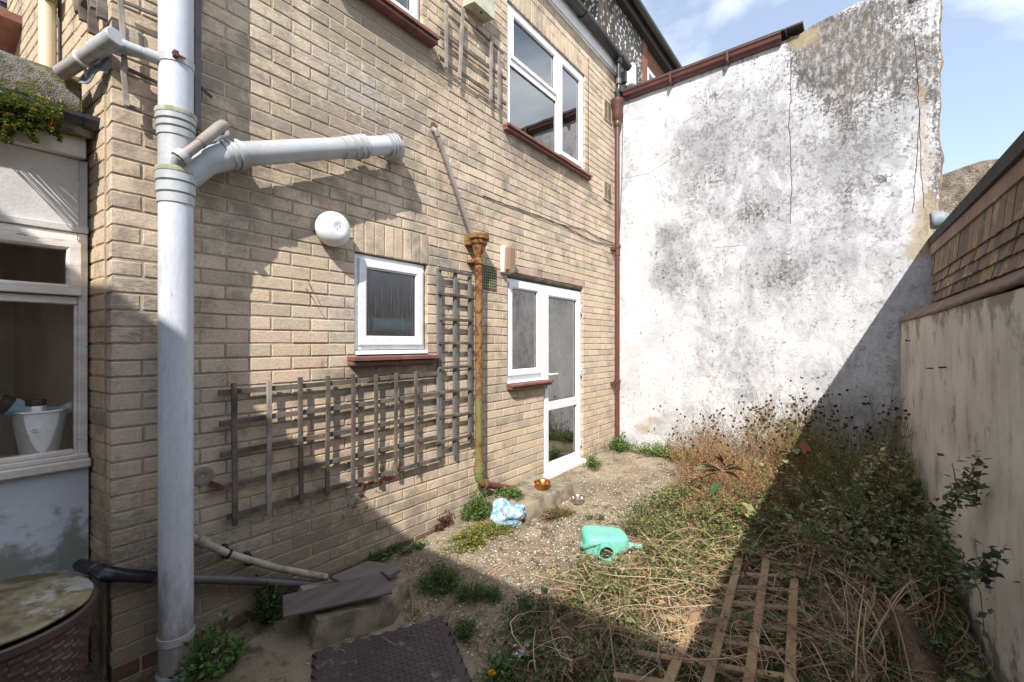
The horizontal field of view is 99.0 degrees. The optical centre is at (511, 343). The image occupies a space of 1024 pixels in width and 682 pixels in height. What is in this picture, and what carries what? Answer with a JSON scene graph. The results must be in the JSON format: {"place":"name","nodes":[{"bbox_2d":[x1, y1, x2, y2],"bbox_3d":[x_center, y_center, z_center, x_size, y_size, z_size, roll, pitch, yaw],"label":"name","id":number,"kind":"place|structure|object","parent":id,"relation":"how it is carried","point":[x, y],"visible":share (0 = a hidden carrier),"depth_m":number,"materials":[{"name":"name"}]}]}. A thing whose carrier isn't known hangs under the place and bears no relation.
{"place":"outdoors","nodes":[
{"label":"outdoors","id":0,"kind":"place"},
{"bbox_2d":[84,447,988,681],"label":"ground","id":1,"kind":"structure","parent":0,"point":[270,655],"depth_m":2.65,"materials":[{"name":"soil"}]},
{"bbox_2d":[0,573,97,681],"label":"garden table","id":2,"kind":"object","parent":1,"relation":"on","point":[45,621],"visible":1,"depth_m":1.62,"materials":[{"name":"brown plastic"}]},
{"bbox_2d":[0,50,111,665],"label":"lean to","id":3,"kind":"object","parent":1,"relation":"on","point":[44,230],"visible":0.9,"depth_m":1.99,"materials":[{"name":"white paint"}]},
{"bbox_2d":[12,406,68,454],"bbox_3d":[-2.159,0.415,2.000,0.186,0.230,0.186,0,0,38],"label":"white bucket","id":4,"kind":"object","parent":3,"relation":"on","point":[39,432],"visible":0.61,"depth_m":1.95,"materials":[{"name":"plastic"}]},
{"bbox_2d":[0,394,49,417],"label":"blue tub","id":5,"kind":"object","parent":4,"relation":"in","point":[10,406],"visible":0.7,"depth_m":1.90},
{"bbox_2d":[25,399,46,411],"bbox_3d":[-2.139,0.313,1.966,0.072,0.125,0.068,0,0,38],"label":"white tub","id":6,"kind":"object","parent":4,"relation":"in","point":[33,405],"visible":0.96,"depth_m":1.95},
{"bbox_2d":[50,402,72,414],"bbox_3d":[-2.128,0.322,2.049,0.052,0.089,0.125,0,0,31],"label":"blue tube","id":7,"kind":"object","parent":4,"relation":"in","point":[70,406],"visible":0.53,"depth_m":2.06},
{"bbox_2d":[0,222,87,463],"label":"window","id":8,"kind":"structure","parent":3,"relation":"in","point":[74,246],"depth_m":2.00,"materials":[{"name":"white paint"}]},
{"bbox_2d":[0,85,96,144],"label":"sedum","id":9,"kind":"object","parent":3,"relation":"on","point":[19,113],"visible":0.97,"depth_m":1.79,"materials":[{"name":"green plant"}]},
{"bbox_2d":[166,607,251,681],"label":"leafy weed","id":10,"kind":"object","parent":1,"relation":"on","point":[205,662],"visible":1,"depth_m":1.98,"materials":[{"name":"green plant"}]},
{"bbox_2d":[240,573,290,625],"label":"leafy weed","id":11,"kind":"object","parent":1,"relation":"on","point":[266,612],"visible":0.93,"depth_m":2.33,"materials":[{"name":"green plant"}]},
{"bbox_2d":[7,0,631,681],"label":"brick house","id":12,"kind":"structure","parent":1,"relation":"on","point":[541,142],"depth_m":2.80,"materials":[{"name":"beige brick"}]},
{"bbox_2d":[0,0,22,54],"bbox_3d":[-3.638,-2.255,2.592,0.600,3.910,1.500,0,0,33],"label":"neighbour house","id":13,"kind":"structure","parent":12,"relation":"attached to","point":[10,25],"depth_m":2.82,"materials":[{"name":"red brick"}]},
{"bbox_2d":[37,0,57,67],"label":"cream downpipe","id":14,"kind":"object","parent":12,"relation":"attached to","point":[47,32],"visible":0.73,"depth_m":2.27,"materials":[{"name":"plastic"}]},
{"bbox_2d":[58,0,60,62],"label":"cable","id":15,"kind":"object","parent":12,"relation":"attached to","point":[59,30],"visible":0.32,"depth_m":2.31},
{"bbox_2d":[72,0,107,35],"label":"loose laths","id":16,"kind":"object","parent":12,"relation":"attached to","point":[90,13],"visible":0.98,"depth_m":1.91,"materials":[{"name":"wood"}]},
{"bbox_2d":[53,26,194,79],"bbox_3d":[-1.730,-1.252,1.908,0.563,0.148,0.232,0,0,-10],"label":"waste pipe","id":17,"kind":"object","parent":12,"relation":"attached to","point":[106,42],"visible":0.9,"depth_m":1.88,"materials":[{"name":"grey plastic"}]},
{"bbox_2d":[117,0,212,135],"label":"corner trellis","id":18,"kind":"object","parent":12,"relation":"attached to","point":[125,68],"visible":0.76,"depth_m":2.01,"materials":[{"name":"wood"}]},
{"bbox_2d":[72,559,316,587],"bbox_3d":[-1.492,1.191,2.173,1.022,0.478,0.264,0,0,-36],"label":"dark waste pipe","id":19,"kind":"object","parent":12,"relation":"attached to","point":[100,572],"visible":0.81,"depth_m":1.97,"materials":[{"name":"grey plastic"}]},
{"bbox_2d":[194,467,213,485],"bbox_3d":[-1.543,0.663,2.186,0.018,0.095,0.095,0,0,38],"label":"pipe stub","id":20,"kind":"object","parent":12,"relation":"attached to","point":[208,472],"visible":0.94,"depth_m":2.18,"materials":[{"name":"beige plastic"}]},
{"bbox_2d":[208,481,224,489],"bbox_3d":[-1.488,0.715,2.206,0.033,0.054,0.068,0,0,38],"label":"wooden stub","id":21,"kind":"object","parent":12,"relation":"attached to","point":[213,484],"visible":1,"depth_m":2.19,"materials":[{"name":"red wood"}]},
{"bbox_2d":[194,534,327,580],"bbox_3d":[-1.348,1.153,2.354,0.093,0.505,0.707,0,0,40],"label":"cream waste pipe","id":22,"kind":"object","parent":12,"relation":"attached to","point":[224,550],"visible":0.94,"depth_m":2.28,"materials":[{"name":"plastic"}]},
{"bbox_2d":[154,0,404,681],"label":"soil pipe","id":23,"kind":"object","parent":12,"relation":"attached to","point":[187,164],"visible":0.98,"depth_m":1.95,"materials":[{"name":"grey plastic"}]},
{"bbox_2d":[218,371,440,525],"bbox_3d":[-1.011,0.564,2.789,0.036,0.742,1.501,0,0,38],"label":"wall trellis","id":24,"kind":"object","parent":12,"relation":"attached to","point":[235,450],"depth_m":2.62,"materials":[{"name":"wood"}]},
{"bbox_2d":[315,211,350,246],"bbox_3d":[-1.089,-0.698,2.664,0.128,0.210,0.210,0,0,38],"label":"round wall lamp","id":25,"kind":"object","parent":12,"relation":"attached to","point":[332,228],"visible":1,"depth_m":2.61,"materials":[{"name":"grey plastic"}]},
{"bbox_2d":[347,253,440,364],"bbox_3d":[-0.829,-0.229,3.085,0.160,0.734,0.722,0,0,38],"label":"window","id":26,"kind":"structure","parent":12,"relation":"in","point":[389,297],"depth_m":3.07,"materials":[{"name":"white plastic"}]},
{"bbox_2d":[361,0,439,47],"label":"window","id":27,"kind":"structure","parent":12,"relation":"in","point":[404,13],"depth_m":3.13,"materials":[{"name":"white plastic"}]},
{"bbox_2d":[430,122,472,234],"bbox_3d":[-0.476,-1.301,3.482,0.098,0.816,0.398,0,0,45],"label":"grey waste pipe","id":28,"kind":"object","parent":12,"relation":"attached to","point":[434,129],"visible":0.97,"depth_m":3.43,"materials":[{"name":"beige plastic"}]},
{"bbox_2d":[436,267,474,457],"bbox_3d":[-0.450,0.154,3.498,0.048,1.484,0.413,0,0,38],"label":"narrow trellis","id":29,"kind":"object","parent":12,"relation":"attached to","point":[454,367],"visible":1,"depth_m":3.49,"materials":[{"name":"wood"}]},
{"bbox_2d":[440,0,505,105],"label":"broken trellis","id":30,"kind":"object","parent":12,"relation":"attached to","point":[462,48],"visible":1,"depth_m":3.62,"materials":[{"name":"wood"}]},
{"bbox_2d":[463,0,494,23],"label":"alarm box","id":31,"kind":"object","parent":12,"relation":"attached to","point":[483,11],"visible":1,"depth_m":3.67,"materials":[{"name":"plastic"}]},
{"bbox_2d":[464,232,514,490],"bbox_3d":[-0.156,0.232,3.816,0.170,2.285,0.587,0,0,38],"label":"rusty downpipe","id":32,"kind":"object","parent":12,"relation":"attached to","point":[477,242],"visible":0.98,"depth_m":3.63,"materials":[{"name":"metal"}]},
{"bbox_2d":[500,245,514,273],"bbox_3d":[-0.032,-0.772,4.020,0.105,0.250,0.125,0,0,38],"label":"bulkhead lamp","id":33,"kind":"object","parent":12,"relation":"attached to","point":[507,259],"visible":1,"depth_m":3.98,"materials":[{"name":"white plastic"}]},
{"bbox_2d":[506,278,553,389],"bbox_3d":[0.144,-0.099,4.362,0.211,1.049,0.682,0,0,38],"label":"window","id":34,"kind":"structure","parent":12,"relation":"in","point":[517,378],"depth_m":4.38,"materials":[{"name":"white plastic"}]},
{"bbox_2d":[503,2,592,180],"bbox_3d":[0.416,-2.598,4.678,0.147,1.247,1.617,0,0,38],"label":"window","id":35,"kind":"structure","parent":12,"relation":"in","point":[558,64],"depth_m":4.73,"materials":[{"name":"white plastic"}]},
{"bbox_2d":[483,195,613,245],"bbox_3d":[0.561,-1.318,4.846,0.015,0.113,2.637,0,0,38],"label":"cable","id":36,"kind":"object","parent":12,"relation":"attached to","point":[552,221],"visible":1,"depth_m":4.79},
{"bbox_2d":[543,288,581,472],"bbox_3d":[0.588,0.386,4.912,0.139,1.947,0.777,0,0,38],"label":"door","id":37,"kind":"structure","parent":12,"relation":"in","point":[574,400],"depth_m":4.96,"materials":[{"name":"white plastic"}]},
{"bbox_2d":[588,62,588,172],"bbox_3d":[0.931,-2.758,5.321,0.007,1.433,0.020,0,0,38],"label":"cable","id":38,"kind":"object","parent":12,"relation":"attached to","point":[588,117],"visible":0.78,"depth_m":5.31,"materials":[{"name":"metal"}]},
{"bbox_2d":[610,97,623,442],"bbox_3d":[1.397,-0.952,5.802,0.178,4.550,0.178,0,0,38],"label":"brown downpipe","id":39,"kind":"object","parent":12,"relation":"attached to","point":[617,104],"visible":0.98,"depth_m":5.78,"materials":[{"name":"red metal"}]},
{"bbox_2d":[614,63,620,96],"bbox_3d":[1.406,-3.437,5.803,0.097,0.587,0.108,0,0,38],"label":"black downpipe","id":40,"kind":"object","parent":12,"relation":"attached to","point":[618,81],"visible":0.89,"depth_m":5.77,"materials":[{"name":"plastic"}]},
{"bbox_2d":[621,70,626,84],"bbox_3d":[1.469,-3.560,5.877,0.150,0.160,0.055,0,0,38],"label":"junction box","id":41,"kind":"object","parent":12,"relation":"attached to","point":[623,77],"visible":0.66,"depth_m":5.83,"materials":[{"name":"black plastic"}]},
{"bbox_2d":[297,574,410,649],"bbox_3d":[-0.857,1.491,2.435,0.587,0.279,0.519,0,0,-39],"label":"drain surround","id":42,"kind":"object","parent":1,"relation":"on","point":[327,626],"visible":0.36,"depth_m":2.25,"materials":[{"name":"concrete"}]},
{"bbox_2d":[283,572,391,617],"bbox_3d":[-0.919,1.319,2.297,0.548,0.071,0.199,0,0,-18],"label":"slate board","id":43,"kind":"object","parent":42,"relation":"on","point":[361,588],"visible":1,"depth_m":2.29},
{"bbox_2d":[331,561,400,581],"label":"stone slab","id":44,"kind":"structure","parent":42,"relation":"on","point":[388,571],"depth_m":2.54,"materials":[{"name":"stone"}]},
{"bbox_2d":[353,541,409,565],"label":"creeping weed","id":45,"kind":"object","parent":1,"relation":"on","point":[376,557],"visible":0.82,"depth_m":2.98,"materials":[{"name":"green plant"}]},
{"bbox_2d":[311,616,471,681],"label":"rubber mat","id":46,"kind":"object","parent":1,"relation":"on","point":[377,658],"visible":1,"depth_m":2.04,"materials":[{"name":"rubber"}]},
{"bbox_2d":[395,539,428,557],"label":"creeping weed","id":47,"kind":"object","parent":1,"relation":"on","point":[419,546],"visible":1,"depth_m":3.11,"materials":[{"name":"green plant"}]},
{"bbox_2d":[408,605,420,621],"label":"creeping weed","id":48,"kind":"object","parent":1,"relation":"on","point":[418,612],"visible":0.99,"depth_m":2.37,"materials":[{"name":"green plant"}]},
{"bbox_2d":[412,589,428,620],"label":"dry twig","id":49,"kind":"object","parent":1,"relation":"on","point":[418,609],"visible":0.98,"depth_m":2.42,"materials":[{"name":"wood"}]},
{"bbox_2d":[412,557,465,595],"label":"feathery weed","id":50,"kind":"object","parent":1,"relation":"on","point":[438,575],"visible":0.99,"depth_m":2.64,"materials":[{"name":"green plant"}]},
{"bbox_2d":[430,510,453,531],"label":"purple weed","id":51,"kind":"object","parent":1,"relation":"on","point":[447,520],"visible":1,"depth_m":3.44,"materials":[{"name":"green plant"}]},
{"bbox_2d":[449,614,482,643],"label":"feathery weed","id":52,"kind":"object","parent":1,"relation":"on","point":[466,634],"visible":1,"depth_m":2.22,"materials":[{"name":"green plant"}]},
{"bbox_2d":[453,576,489,603],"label":"feathery weed","id":53,"kind":"object","parent":1,"relation":"on","point":[466,592],"visible":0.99,"depth_m":2.52,"materials":[{"name":"green plant"}]},
{"bbox_2d":[458,484,492,521],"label":"leafy weed","id":54,"kind":"object","parent":1,"relation":"on","point":[475,510],"visible":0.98,"depth_m":3.59,"materials":[{"name":"green plant"}]},
{"bbox_2d":[439,519,516,556],"bbox_3d":[-0.230,1.425,3.323,0.383,0.122,0.809,0,0,38],"label":"yellow ground plant","id":55,"kind":"object","parent":1,"relation":"on","point":[492,529],"visible":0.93,"depth_m":3.25,"materials":[{"name":"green plant"}]},
{"bbox_2d":[479,621,498,652],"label":"dry twig","id":56,"kind":"object","parent":1,"relation":"on","point":[484,640],"visible":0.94,"depth_m":2.14,"materials":[{"name":"wood"}]},
{"bbox_2d":[488,669,495,681],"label":"dandelion","id":57,"kind":"object","parent":1,"relation":"on","point":[491,673],"visible":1,"depth_m":1.88,"materials":[{"name":"yellow plant"}]},
{"bbox_2d":[480,584,505,602],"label":"feathery weed","id":58,"kind":"object","parent":1,"relation":"on","point":[493,596],"visible":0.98,"depth_m":2.52,"materials":[{"name":"green plant"}]},
{"bbox_2d":[256,464,731,681],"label":"leaf litter","id":59,"kind":"object","parent":1,"relation":"on","point":[477,586],"visible":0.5,"depth_m":2.49,"materials":[{"name":"plant"}]},
{"bbox_2d":[473,645,527,681],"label":"leafy weed","id":60,"kind":"object","parent":1,"relation":"on","point":[495,662],"visible":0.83,"depth_m":1.93,"materials":[{"name":"green plant"}]},
{"bbox_2d":[483,556,520,580],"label":"dry twig","id":61,"kind":"object","parent":1,"relation":"on","point":[498,570],"visible":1,"depth_m":2.79,"materials":[{"name":"wood"}]},
{"bbox_2d":[484,482,525,508],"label":"yellow ground plant","id":62,"kind":"object","parent":1,"relation":"on","point":[498,495],"visible":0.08,"depth_m":3.80,"materials":[{"name":"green plant"}]},
{"bbox_2d":[490,497,525,526],"bbox_3d":[-0.032,1.346,3.503,0.282,0.208,0.204,0,0,3],"label":"plastic bag","id":63,"kind":"object","parent":1,"relation":"on","point":[505,512],"visible":0.91,"depth_m":3.44,"materials":[{"name":"plastic"}]},
{"bbox_2d":[502,585,552,627],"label":"feathery weed","id":64,"kind":"object","parent":1,"relation":"on","point":[523,602],"visible":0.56,"depth_m":2.37,"materials":[{"name":"green plant"}]},
{"bbox_2d":[483,475,574,522],"bbox_3d":[0.168,1.440,3.975,0.503,0.247,0.835,0,0,38],"label":"concrete step","id":65,"kind":"object","parent":1,"relation":"on","point":[534,501],"visible":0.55,"depth_m":3.84,"materials":[{"name":"concrete"}]},
{"bbox_2d":[494,483,522,499],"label":"leafy weed","id":66,"kind":"object","parent":65,"relation":"on","point":[513,493],"visible":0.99,"depth_m":3.74,"materials":[{"name":"green plant"}]},
{"bbox_2d":[534,479,550,490],"bbox_3d":[0.277,1.290,3.986,0.158,0.060,0.158,0,0,38],"label":"gold bowl","id":67,"kind":"object","parent":65,"relation":"on","point":[542,484],"visible":1,"depth_m":3.96,"materials":[{"name":"metal"}]},
{"bbox_2d":[511,641,546,672],"bbox_3d":[0.050,1.460,2.029,0.153,0.035,0.235,0,0,-21],"label":"torn paper","id":68,"kind":"object","parent":1,"relation":"on","point":[520,653],"visible":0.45,"depth_m":2.05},
{"bbox_2d":[537,503,575,522],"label":"rusty ground plant","id":69,"kind":"object","parent":1,"relation":"on","point":[555,512],"visible":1,"depth_m":3.64,"materials":[{"name":"brown plant"}]},
{"bbox_2d":[570,494,584,504],"bbox_3d":[0.590,1.403,3.932,0.131,0.053,0.131,0,0,38],"label":"steel bowl","id":70,"kind":"object","parent":1,"relation":"on","point":[577,499],"visible":1,"depth_m":3.91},
{"bbox_2d":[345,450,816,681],"bbox_3d":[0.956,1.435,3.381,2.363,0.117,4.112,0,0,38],"label":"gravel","id":71,"kind":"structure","parent":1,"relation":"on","point":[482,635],"depth_m":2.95,"materials":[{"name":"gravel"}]},
{"bbox_2d":[582,450,602,469],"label":"leafy weed","id":72,"kind":"object","parent":1,"relation":"on","point":[592,462],"visible":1,"depth_m":4.93,"materials":[{"name":"green plant"}]},
{"bbox_2d":[585,510,605,519],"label":"creeping weed","id":73,"kind":"object","parent":1,"relation":"on","point":[590,515],"visible":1,"depth_m":3.61,"materials":[{"name":"green plant"}]},
{"bbox_2d":[580,525,642,561],"bbox_3d":[0.686,1.381,3.039,0.433,0.145,0.301,0,0,3],"label":"watering can","id":74,"kind":"object","parent":1,"relation":"on","point":[614,540],"visible":0.9,"depth_m":2.97,"materials":[{"name":"green plastic"}]},
{"bbox_2d":[605,430,633,451],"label":"leafy weed","id":75,"kind":"object","parent":1,"relation":"on","point":[621,443],"visible":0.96,"depth_m":5.61,"materials":[{"name":"green plant"}]},
{"bbox_2d":[552,553,689,633],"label":"green sprigs","id":76,"kind":"object","parent":1,"relation":"on","point":[643,606],"visible":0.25,"depth_m":2.38,"materials":[{"name":"green plant"}]},
{"bbox_2d":[581,0,681,89],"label":"flint house","id":77,"kind":"structure","parent":1,"relation":"on","point":[632,30],"depth_m":7.22,"materials":[{"name":"stone"}]},
{"bbox_2d":[647,67,654,79],"bbox_3d":[2.666,-4.425,8.183,0.100,1.010,0.950,0,0,38],"label":"window","id":78,"kind":"structure","parent":77,"relation":"in","point":[650,75],"depth_m":7.88,"materials":[{"name":"white plastic"}]},
{"bbox_2d":[619,439,719,462],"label":"creeping weed","id":79,"kind":"object","parent":1,"relation":"on","point":[659,449],"visible":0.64,"depth_m":5.37,"materials":[{"name":"green plant"}]},
{"bbox_2d":[531,476,808,631],"bbox_3d":[1.292,1.345,3.032,1.330,0.276,2.516,0,0,38],"label":"ground cover","id":80,"kind":"object","parent":1,"relation":"on","point":[665,515],"visible":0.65,"depth_m":2.93,"materials":[{"name":"green plant"}]},
{"bbox_2d":[597,533,759,603],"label":"green sprigs","id":81,"kind":"object","parent":1,"relation":"on","point":[683,573],"visible":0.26,"depth_m":2.65,"materials":[{"name":"green plant"}]},
{"bbox_2d":[497,585,877,681],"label":"green sprigs","id":82,"kind":"object","parent":1,"relation":"on","point":[583,651],"visible":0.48,"depth_m":1.98,"materials":[{"name":"green plant"}]},
{"bbox_2d":[483,564,992,681],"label":"ground cover","id":83,"kind":"object","parent":1,"relation":"on","point":[772,631],"visible":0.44,"depth_m":2.05,"materials":[{"name":"green plant"}]},
{"bbox_2d":[485,496,998,681],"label":"dry stems","id":84,"kind":"object","parent":1,"relation":"on","point":[957,652],"visible":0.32,"depth_m":2.11,"materials":[{"name":"plant"}]},
{"bbox_2d":[613,557,802,681],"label":"fallen trellis","id":85,"kind":"object","parent":84,"relation":"on","point":[710,672],"visible":0.72,"depth_m":1.97,"materials":[{"name":"beige wood"}]},
{"bbox_2d":[910,502,961,597],"bbox_3d":[2.083,1.066,2.147,0.168,0.605,0.498,0,0,31],"label":"bramble spray","id":86,"kind":"object","parent":84,"relation":"on","point":[943,563],"visible":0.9,"depth_m":2.05,"materials":[{"name":"green plant"}]},
{"bbox_2d":[932,538,993,639],"bbox_3d":[1.949,0.991,1.908,0.130,0.328,0.600,0,0,38],"label":"bramble spray","id":87,"kind":"object","parent":86,"relation":"attached to","point":[955,557],"visible":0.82,"depth_m":1.75,"materials":[{"name":"green plant"}]},
{"bbox_2d":[944,540,1019,588],"bbox_3d":[1.801,0.868,1.697,0.151,0.317,0.445,0,0,38],"label":"bramble spray","id":88,"kind":"object","parent":87,"relation":"attached to","point":[983,569],"visible":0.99,"depth_m":1.56,"materials":[{"name":"green plant"}]},
{"bbox_2d":[523,522,961,681],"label":"dry stems","id":89,"kind":"object","parent":1,"relation":"on","point":[741,623],"visible":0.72,"depth_m":2.14,"materials":[{"name":"plant"}]},
{"bbox_2d":[667,499,838,581],"bbox_3d":[1.653,1.293,3.121,0.982,0.357,1.222,0,0,2],"label":"climber shrub","id":90,"kind":"object","parent":1,"relation":"on","point":[757,531],"visible":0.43,"depth_m":3.00,"materials":[{"name":"green plant"}]},
{"bbox_2d":[653,383,856,534],"bbox_3d":[2.337,0.921,4.125,1.810,1.027,2.373,0,0,15],"label":"seed head shrub","id":91,"kind":"object","parent":1,"relation":"on","point":[703,453],"visible":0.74,"depth_m":4.23,"materials":[{"name":"brown plant"}]},
{"bbox_2d":[693,438,817,500],"bbox_3d":[2.090,1.113,3.719,1.078,0.615,0.159,0,0,-2],"label":"rose seedling","id":92,"kind":"object","parent":1,"relation":"on","point":[805,447],"visible":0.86,"depth_m":3.70,"materials":[{"name":"brown plant"}]},
{"bbox_2d":[620,0,943,482],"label":"white wall","id":93,"kind":"structure","parent":1,"relation":"on","point":[780,196],"depth_m":4.78,"materials":[{"name":"paint"}]},
{"bbox_2d":[620,116,622,216],"bbox_3d":[1.464,-2.234,5.920,0.078,1.945,0.028,0,0,4],"label":"cable","id":94,"kind":"object","parent":93,"relation":"attached to","point":[622,152],"visible":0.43,"depth_m":5.91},
{"bbox_2d":[726,376,925,549],"bbox_3d":[2.577,0.866,3.801,1.449,1.124,1.998,0,0,38],"label":"seed head shrub","id":95,"kind":"object","parent":1,"relation":"on","point":[863,449],"visible":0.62,"depth_m":3.77,"materials":[{"name":"green plant"}]},
{"bbox_2d":[722,459,966,636],"bbox_3d":[2.195,1.159,3.127,1.297,0.622,2.159,0,0,38],"label":"climber shrub","id":96,"kind":"object","parent":1,"relation":"on","point":[873,539],"visible":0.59,"depth_m":2.71,"materials":[{"name":"green plant"}]},
{"bbox_2d":[760,436,928,538],"bbox_3d":[2.667,1.084,3.639,1.111,0.674,1.585,0,0,38],"label":"climber shrub","id":97,"kind":"object","parent":1,"relation":"on","point":[894,470],"visible":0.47,"depth_m":3.33,"materials":[{"name":"green plant"}]},
{"bbox_2d":[737,495,955,615],"bbox_3d":[2.350,1.253,3.230,1.149,0.386,2.095,0,0,38],"label":"bramble mass","id":98,"kind":"object","parent":1,"relation":"on","point":[911,541],"visible":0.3,"depth_m":2.71,"materials":[{"name":"green plant"}]},
{"bbox_2d":[813,550,969,681],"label":"woody stems","id":99,"kind":"object","parent":1,"relation":"on","point":[859,632],"visible":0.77,"depth_m":1.97,"materials":[{"name":"plant"}]},
{"bbox_2d":[797,561,992,681],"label":"bramble shoots","id":100,"kind":"object","parent":1,"relation":"on","point":[976,672],"visible":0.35,"depth_m":2.00,"materials":[{"name":"green plant"}]},
{"bbox_2d":[886,605,941,681],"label":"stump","id":101,"kind":"object","parent":1,"relation":"on","point":[917,660],"visible":0.82,"depth_m":1.86,"materials":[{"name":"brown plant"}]},
{"bbox_2d":[906,450,992,537],"bbox_3d":[2.355,0.927,2.487,0.148,0.979,1.719,0,0,34],"label":"bramble spray","id":102,"kind":"object","parent":1,"relation":"on","point":[975,474],"visible":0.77,"depth_m":1.90,"materials":[{"name":"green plant"}]},
{"bbox_2d":[935,471,990,513],"bbox_3d":[2.075,0.694,2.006,0.135,0.281,0.358,0,0,31],"label":"bramble spray","id":103,"kind":"object","parent":102,"relation":"attached to","point":[975,488],"visible":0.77,"depth_m":1.95,"materials":[{"name":"green plant"}]},
{"bbox_2d":[949,463,958,486],"bbox_3d":[2.107,0.637,2.083,0.169,0.109,0.041,0,0,-44],"label":"bramble spray","id":104,"kind":"object","parent":103,"relation":"attached to","point":[954,473],"visible":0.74,"depth_m":2.11,"materials":[{"name":"brown plant"}]},
{"bbox_2d":[899,269,1023,681],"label":"boundary wall","id":105,"kind":"structure","parent":1,"relation":"on","point":[968,401],"depth_m":2.00,"materials":[{"name":"concrete"}]},
{"bbox_2d":[940,159,997,214],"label":"gable","id":106,"kind":"structure","parent":1,"relation":"on","point":[959,184],"depth_m":6.06,"materials":[{"name":"brown stone"}]},
{"bbox_2d":[928,131,1023,302],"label":"tile hung outbuilding","id":107,"kind":"structure","parent":1,"relation":"on","point":[976,238],"depth_m":2.63,"materials":[{"name":"brown tile"}]},
{"bbox_2d":[641,0,1023,174],"label":"sky","id":108,"kind":"structure","parent":0,"point":[982,79],"materials":[{"name":"blue"}]}
]}

